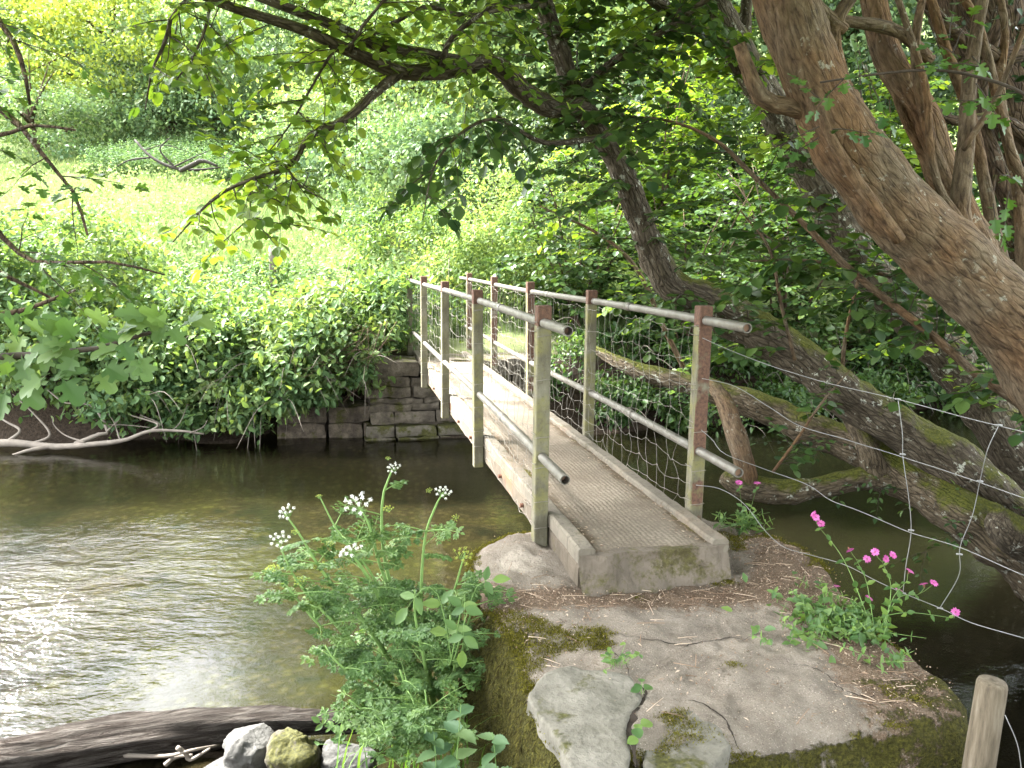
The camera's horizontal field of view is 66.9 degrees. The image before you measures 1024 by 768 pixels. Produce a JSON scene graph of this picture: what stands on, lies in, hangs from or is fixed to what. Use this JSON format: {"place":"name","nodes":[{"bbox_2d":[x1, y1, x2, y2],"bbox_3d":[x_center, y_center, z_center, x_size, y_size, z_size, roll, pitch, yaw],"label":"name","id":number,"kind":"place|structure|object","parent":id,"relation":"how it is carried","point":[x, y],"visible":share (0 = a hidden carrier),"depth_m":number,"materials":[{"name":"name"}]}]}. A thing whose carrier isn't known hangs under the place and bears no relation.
{"place":"outdoors","nodes":[
{"label":"outdoors","id":0,"kind":"place"},
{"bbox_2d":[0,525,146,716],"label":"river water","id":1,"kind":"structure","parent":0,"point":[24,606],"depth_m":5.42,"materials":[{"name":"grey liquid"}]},
{"bbox_2d":[0,390,207,455],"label":"dead branch","id":2,"kind":"object","parent":1,"relation":"on","point":[36,445],"visible":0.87,"depth_m":9.50,"materials":[{"name":"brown wood"}]},
{"bbox_2d":[204,757,224,767],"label":"boulder","id":3,"kind":"object","parent":1,"relation":"on","point":[217,763],"visible":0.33,"depth_m":3.57,"materials":[{"name":"stone"}]},
{"bbox_2d":[222,723,273,767],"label":"boulder","id":4,"kind":"object","parent":1,"relation":"on","point":[244,747],"visible":0.81,"depth_m":3.56,"materials":[{"name":"stone"}]},
{"bbox_2d":[265,727,321,767],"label":"boulder","id":5,"kind":"object","parent":1,"relation":"on","point":[288,747],"visible":0.97,"depth_m":3.54,"materials":[{"name":"stone"}]},
{"bbox_2d":[320,739,377,767],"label":"boulder","id":6,"kind":"object","parent":1,"relation":"on","point":[329,755],"visible":0.73,"depth_m":3.56,"materials":[{"name":"stone"}]},
{"bbox_2d":[311,716,350,745],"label":"seedling","id":7,"kind":"object","parent":6,"relation":"on","point":[335,739],"visible":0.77,"depth_m":3.61,"materials":[{"name":"green plant"}]},
{"bbox_2d":[578,346,1023,603],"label":"mossy trunk","id":8,"kind":"object","parent":1,"relation":"in","point":[946,507],"visible":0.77,"depth_m":6.13,"materials":[{"name":"green plant"}]},
{"bbox_2d":[764,354,849,478],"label":"sapling","id":9,"kind":"object","parent":8,"relation":"on","point":[819,402],"visible":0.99,"depth_m":5.89,"materials":[{"name":"green plant"}]},
{"bbox_2d":[0,0,1023,767],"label":"ground","id":10,"kind":"structure","parent":0,"point":[196,626],"depth_m":8.36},
{"bbox_2d":[0,0,131,109],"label":"woodland tree","id":11,"kind":"object","parent":10,"relation":"on","point":[7,40],"visible":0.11,"depth_m":29.77,"materials":[{"name":"green plant"}]},
{"bbox_2d":[0,53,160,167],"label":"woodland tree","id":12,"kind":"object","parent":10,"relation":"on","point":[76,106],"visible":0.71,"depth_m":25.46,"materials":[{"name":"green plant"}]},
{"bbox_2d":[0,187,207,423],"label":"bramble thicket","id":13,"kind":"object","parent":10,"relation":"on","point":[10,300],"visible":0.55,"depth_m":10.28,"materials":[{"name":"green plant"}]},
{"bbox_2d":[0,7,215,419],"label":"hawthorn tree","id":14,"kind":"object","parent":10,"relation":"on","point":[45,350],"visible":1,"depth_m":0.88,"materials":[{"name":"green plant"}]},
{"bbox_2d":[0,0,263,129],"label":"woodland tree","id":15,"kind":"object","parent":10,"relation":"on","point":[70,12],"visible":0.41,"depth_m":27.60,"materials":[{"name":"green plant"}]},
{"bbox_2d":[43,60,277,156],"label":"woodland tree","id":16,"kind":"object","parent":10,"relation":"on","point":[166,118],"visible":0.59,"depth_m":27.37,"materials":[{"name":"green plant"}]},
{"bbox_2d":[32,261,315,451],"bbox_3d":[-4.444,-0.269,10.560,4.014,2.770,3.430,1,9,0],"label":"bramble thicket","id":17,"kind":"object","parent":10,"relation":"on","point":[169,391],"visible":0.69,"depth_m":9.79,"materials":[{"name":"green plant"}]},
{"bbox_2d":[0,705,357,767],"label":"driftwood log","id":18,"kind":"object","parent":10,"relation":"on","point":[126,737],"visible":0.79,"depth_m":3.71,"materials":[{"name":"brown wood"}]},
{"bbox_2d":[27,0,344,137],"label":"woodland tree","id":19,"kind":"object","parent":10,"relation":"on","point":[143,79],"visible":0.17,"depth_m":27.91,"materials":[{"name":"green plant"}]},
{"bbox_2d":[0,126,428,312],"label":"nettle bed","id":20,"kind":"object","parent":10,"relation":"on","point":[153,152],"visible":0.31,"depth_m":23.52,"materials":[{"name":"green plant"}]},
{"bbox_2d":[0,215,486,342],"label":"bramble thicket","id":21,"kind":"object","parent":10,"relation":"on","point":[433,311],"visible":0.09,"depth_m":11.95,"materials":[{"name":"green plant"}]},
{"bbox_2d":[247,234,298,302],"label":"shrub","id":22,"kind":"object","parent":10,"relation":"on","point":[272,268],"visible":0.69,"depth_m":12.82,"materials":[{"name":"green plant"}]},
{"bbox_2d":[107,0,459,136],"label":"woodland tree","id":23,"kind":"object","parent":10,"relation":"on","point":[272,37],"visible":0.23,"depth_m":26.26,"materials":[{"name":"green plant"}]},
{"bbox_2d":[190,254,440,469],"bbox_3d":[-2.622,-0.348,10.806,3.229,2.900,3.435,1,9,0],"label":"bramble thicket","id":24,"kind":"object","parent":10,"relation":"on","point":[309,312],"visible":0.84,"depth_m":9.95,"materials":[{"name":"green plant"}]},
{"bbox_2d":[283,321,397,405],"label":"hanging stems","id":25,"kind":"object","parent":24,"relation":"hanging from","point":[356,342],"visible":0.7,"depth_m":9.79,"materials":[{"name":"green plant"}]},
{"bbox_2d":[277,400,370,444],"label":"bank wall","id":26,"kind":"structure","parent":10,"relation":"on","point":[339,422],"depth_m":10.36,"materials":[{"name":"grey stone"}]},
{"bbox_2d":[0,132,666,340],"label":"meadow grass","id":27,"kind":"structure","parent":10,"relation":"on","point":[10,168],"depth_m":18.05,"materials":[{"name":"green plant"}]},
{"bbox_2d":[117,137,219,172],"bbox_3d":[-9.964,-6.688,22.718,3.170,1.064,0.836,3,10,15],"label":"dead limb","id":28,"kind":"object","parent":27,"relation":"on","point":[189,166],"visible":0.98,"depth_m":22.73,"materials":[{"name":"brown wood"}]},
{"bbox_2d":[220,76,450,196],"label":"woodland tree","id":29,"kind":"object","parent":10,"relation":"on","point":[289,135],"visible":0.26,"depth_m":21.02,"materials":[{"name":"green plant"}]},
{"bbox_2d":[209,0,555,168],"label":"woodland tree","id":30,"kind":"object","parent":10,"relation":"on","point":[350,22],"visible":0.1,"depth_m":23.43,"materials":[{"name":"green plant"}]},
{"bbox_2d":[283,84,524,235],"bbox_3d":[-2.099,-4.834,17.442,5.434,3.481,5.874,1,9,0],"label":"woodland tree","id":31,"kind":"object","parent":10,"relation":"on","point":[386,142],"visible":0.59,"depth_m":16.45,"materials":[{"name":"green plant"}]},
{"bbox_2d":[333,683,497,767],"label":"grass tuft","id":32,"kind":"object","parent":10,"relation":"on","point":[410,763],"visible":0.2,"depth_m":3.31,"materials":[{"name":"green plant"}]},
{"bbox_2d":[319,157,525,283],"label":"bramble thicket","id":33,"kind":"object","parent":10,"relation":"on","point":[407,218],"visible":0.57,"depth_m":14.61,"materials":[{"name":"green plant"}]},
{"bbox_2d":[364,353,525,447],"bbox_3d":[-0.876,0.273,10.877,2.424,1.354,1.079,-2,9,-13],"label":"stone abutment","id":34,"kind":"object","parent":10,"relation":"on","point":[405,407],"visible":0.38,"depth_m":10.30,"materials":[{"name":"grey stone"}]},
{"bbox_2d":[415,704,511,767],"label":"nettle","id":35,"kind":"object","parent":10,"relation":"on","point":[451,725],"visible":1,"depth_m":2.80,"materials":[{"name":"green plant"}]},
{"bbox_2d":[264,0,683,201],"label":"woodland tree","id":36,"kind":"object","parent":10,"relation":"on","point":[538,71],"visible":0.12,"depth_m":18.54,"materials":[{"name":"green plant"}]},
{"bbox_2d":[404,145,621,328],"bbox_3d":[0.146,-2.361,13.257,4.196,3.627,3.799,1,9,0],"label":"hedge","id":37,"kind":"object","parent":10,"relation":"on","point":[486,237],"visible":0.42,"depth_m":12.71,"materials":[{"name":"green plant"}]},
{"bbox_2d":[351,0,778,215],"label":"woodland tree","id":38,"kind":"object","parent":10,"relation":"on","point":[506,49],"visible":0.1,"depth_m":17.72,"materials":[{"name":"green plant"}]},
{"bbox_2d":[115,0,1023,516],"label":"leaning tree","id":39,"kind":"object","parent":10,"relation":"on","point":[921,440],"depth_m":4.16,"materials":[{"name":"green plant"}]},
{"bbox_2d":[482,145,683,333],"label":"hazel shrub","id":40,"kind":"object","parent":10,"relation":"on","point":[580,272],"visible":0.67,"depth_m":11.56,"materials":[{"name":"green plant"}]},
{"bbox_2d":[437,57,777,249],"bbox_3d":[2.587,-4.257,16.645,8.133,5.225,6.843,3,10,17],"label":"woodland tree","id":41,"kind":"object","parent":10,"relation":"on","point":[638,97],"visible":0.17,"depth_m":15.32,"materials":[{"name":"green plant"}]},
{"bbox_2d":[537,168,737,393],"bbox_3d":[1.298,-0.957,7.833,2.105,2.407,1.012,1,9,0],"label":"sapling","id":42,"kind":"object","parent":10,"relation":"on","point":[551,226],"visible":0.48,"depth_m":7.73,"materials":[{"name":"green plant"}]},
{"bbox_2d":[541,35,742,266],"bbox_3d":[2.389,-4.187,14.202,3.555,4.880,2.860,5,10,24],"label":"hazel shrub","id":43,"kind":"object","parent":10,"relation":"on","point":[679,112],"visible":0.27,"depth_m":13.84,"materials":[{"name":"green plant"}]},
{"bbox_2d":[423,0,899,181],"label":"woodland tree","id":44,"kind":"object","parent":10,"relation":"on","point":[641,4],"visible":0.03,"depth_m":17.07,"materials":[{"name":"green plant"}]},
{"bbox_2d":[597,171,803,372],"bbox_3d":[2.724,-1.448,11.429,3.026,3.116,3.059,1,9,0],"label":"hazel shrub","id":45,"kind":"object","parent":10,"relation":"on","point":[737,276],"visible":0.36,"depth_m":11.13,"materials":[{"name":"green plant"}]},
{"bbox_2d":[455,518,967,767],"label":"bridge abutment","id":46,"kind":"object","parent":10,"relation":"on","point":[567,713],"visible":0.74,"depth_m":2.92,"materials":[{"name":"concrete"}]},
{"bbox_2d":[250,457,517,765],"bbox_3d":[-0.477,1.091,3.394,1.095,1.416,0.984,8,12,38],"label":"water dropwort","id":47,"kind":"object","parent":46,"relation":"on","point":[405,717],"visible":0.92,"depth_m":3.37,"materials":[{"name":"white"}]},
{"bbox_2d":[395,566,509,667],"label":"seedling","id":48,"kind":"object","parent":46,"relation":"on","point":[458,629],"visible":0.98,"depth_m":3.20,"materials":[{"name":"green plant"}]},
{"bbox_2d":[406,273,751,596],"bbox_3d":[-0.260,-0.343,7.791,0.942,1.385,8.763,-2,9,-13],"label":"footbridge","id":49,"kind":"object","parent":46,"relation":"on","point":[654,552],"visible":0.96,"depth_m":4.50,"materials":[{"name":"concrete"}]},
{"bbox_2d":[697,338,1023,637],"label":"wire fence","id":50,"kind":"object","parent":49,"relation":"attached to","point":[979,481],"visible":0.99,"depth_m":3.46,"materials":[{"name":"grey metal"}]},
{"bbox_2d":[600,642,642,673],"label":"seedling","id":51,"kind":"object","parent":46,"relation":"on","point":[608,653],"visible":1,"depth_m":2.97,"materials":[{"name":"green plant"}]},
{"bbox_2d":[627,718,652,744],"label":"seedling","id":52,"kind":"object","parent":46,"relation":"on","point":[637,731],"visible":1,"depth_m":2.49,"materials":[{"name":"green plant"}]},
{"bbox_2d":[630,678,652,693],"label":"seedling","id":53,"kind":"object","parent":46,"relation":"on","point":[636,688],"visible":1,"depth_m":2.78,"materials":[{"name":"green plant"}]},
{"bbox_2d":[431,364,963,726],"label":"leaf litter","id":54,"kind":"object","parent":46,"relation":"on","point":[717,596],"visible":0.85,"depth_m":3.55,"materials":[{"name":"brown plant"}]},
{"bbox_2d":[711,480,774,535],"bbox_3d":[1.320,0.679,4.372,0.345,0.396,0.458,1,9,0],"label":"red campion","id":55,"kind":"object","parent":46,"relation":"on","point":[741,521],"visible":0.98,"depth_m":4.44,"materials":[{"name":"pink plant"}]},
{"bbox_2d":[721,511,960,673],"bbox_3d":[1.395,0.931,3.381,0.827,0.434,0.982,9,12,41],"label":"red campion","id":56,"kind":"object","parent":46,"relation":"on","point":[850,615],"visible":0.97,"depth_m":3.29,"materials":[{"name":"pink plant"}]},
{"bbox_2d":[532,68,898,270],"bbox_3d":[4.628,-3.954,16.742,9.260,5.635,8.051,1,9,0],"label":"woodland tree","id":57,"kind":"object","parent":10,"relation":"on","point":[733,165],"visible":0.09,"depth_m":15.39,"materials":[{"name":"green plant"}]},
{"bbox_2d":[523,282,989,451],"bbox_3d":[5.035,-0.262,12.585,10.871,3.139,3.298,-3,10,-19],"label":"bramble thicket","id":58,"kind":"object","parent":10,"relation":"on","point":[913,385],"visible":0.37,"depth_m":11.36,"materials":[{"name":"green plant"}]},
{"bbox_2d":[572,0,958,149],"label":"woodland tree","id":59,"kind":"object","parent":10,"relation":"on","point":[897,20],"visible":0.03,"depth_m":17.33,"materials":[{"name":"green plant"}]},
{"bbox_2d":[686,209,869,364],"bbox_3d":[1.778,-0.645,5.399,0.998,1.096,1.001,1,9,0],"label":"sapling","id":60,"kind":"object","parent":10,"relation":"on","point":[755,293],"visible":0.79,"depth_m":5.37,"materials":[{"name":"green plant"}]},
{"bbox_2d":[533,46,1023,446],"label":"sapling","id":61,"kind":"object","parent":10,"relation":"on","point":[964,398],"visible":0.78,"depth_m":4.83,"materials":[{"name":"green plant"}]},
{"bbox_2d":[710,236,1014,342],"bbox_3d":[2.219,-0.669,5.206,1.929,0.721,1.252,1,9,0],"label":"sapling","id":62,"kind":"object","parent":61,"relation":"attached to","point":[907,285],"visible":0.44,"depth_m":5.12,"materials":[{"name":"green plant"}]},
{"bbox_2d":[545,0,1023,490],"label":"spotted tree","id":63,"kind":"object","parent":10,"relation":"on","point":[1004,456],"visible":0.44,"depth_m":6.38,"materials":[{"name":"brown plant"}]},
{"bbox_2d":[675,158,898,338],"bbox_3d":[4.361,-2.093,12.597,3.568,3.328,2.928,1,9,0],"label":"hazel shrub","id":64,"kind":"object","parent":10,"relation":"on","point":[757,202],"visible":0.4,"depth_m":12.24,"materials":[{"name":"green plant"}]},
{"bbox_2d":[695,85,887,282],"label":"hazel shrub","id":65,"kind":"object","parent":10,"relation":"on","point":[767,154],"visible":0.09,"depth_m":14.59,"materials":[{"name":"green plant"}]},
{"bbox_2d":[686,0,958,152],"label":"woodland tree","id":66,"kind":"object","parent":10,"relation":"on","point":[945,76],"visible":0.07,"depth_m":15.93,"materials":[{"name":"green plant"}]},
{"bbox_2d":[703,92,981,280],"bbox_3d":[8.311,-4.058,18.138,8.324,5.126,8.764,6,11,28],"label":"woodland tree","id":67,"kind":"object","parent":10,"relation":"on","point":[975,193],"visible":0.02,"depth_m":16.57,"materials":[{"name":"green plant"}]},
{"bbox_2d":[789,191,905,401],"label":"sapling","id":68,"kind":"object","parent":10,"relation":"on","point":[835,351],"visible":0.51,"depth_m":6.74,"materials":[{"name":"green plant"}]},
{"bbox_2d":[763,9,975,178],"bbox_3d":[12.202,-7.124,19.217,13.870,8.176,12.442,4,10,23],"label":"woodland tree","id":69,"kind":"object","parent":10,"relation":"on","point":[930,35],"visible":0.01,"depth_m":18.52,"materials":[{"name":"green plant"}]},
{"bbox_2d":[778,196,982,387],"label":"hazel shrub","id":70,"kind":"object","parent":10,"relation":"on","point":[878,325],"visible":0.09,"depth_m":12.57,"materials":[{"name":"green plant"}]},
{"bbox_2d":[853,40,977,262],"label":"hazel shrub","id":71,"kind":"object","parent":10,"relation":"on","point":[902,134],"visible":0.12,"depth_m":14.89,"materials":[{"name":"green plant"}]},
{"bbox_2d":[938,306,985,364],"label":"hazel shrub","id":72,"kind":"object","parent":10,"relation":"on","point":[974,347],"depth_m":12.86,"materials":[{"name":"green plant"}]},
{"bbox_2d":[916,0,1023,481],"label":"ivy tree","id":73,"kind":"object","parent":10,"relation":"on","point":[996,159],"visible":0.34,"depth_m":4.57,"materials":[{"name":"brown plant"}]},
{"bbox_2d":[961,674,1021,767],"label":"wooden post","id":74,"kind":"object","parent":10,"relation":"on","point":[984,732],"visible":1,"depth_m":2.53,"materials":[{"name":"brown wood"}]},
{"bbox_2d":[984,508,1023,570],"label":"knobby stump","id":75,"kind":"object","parent":10,"relation":"on","point":[1004,527],"visible":1,"depth_m":4.78,"materials":[{"name":"brown plant"}]}
]}

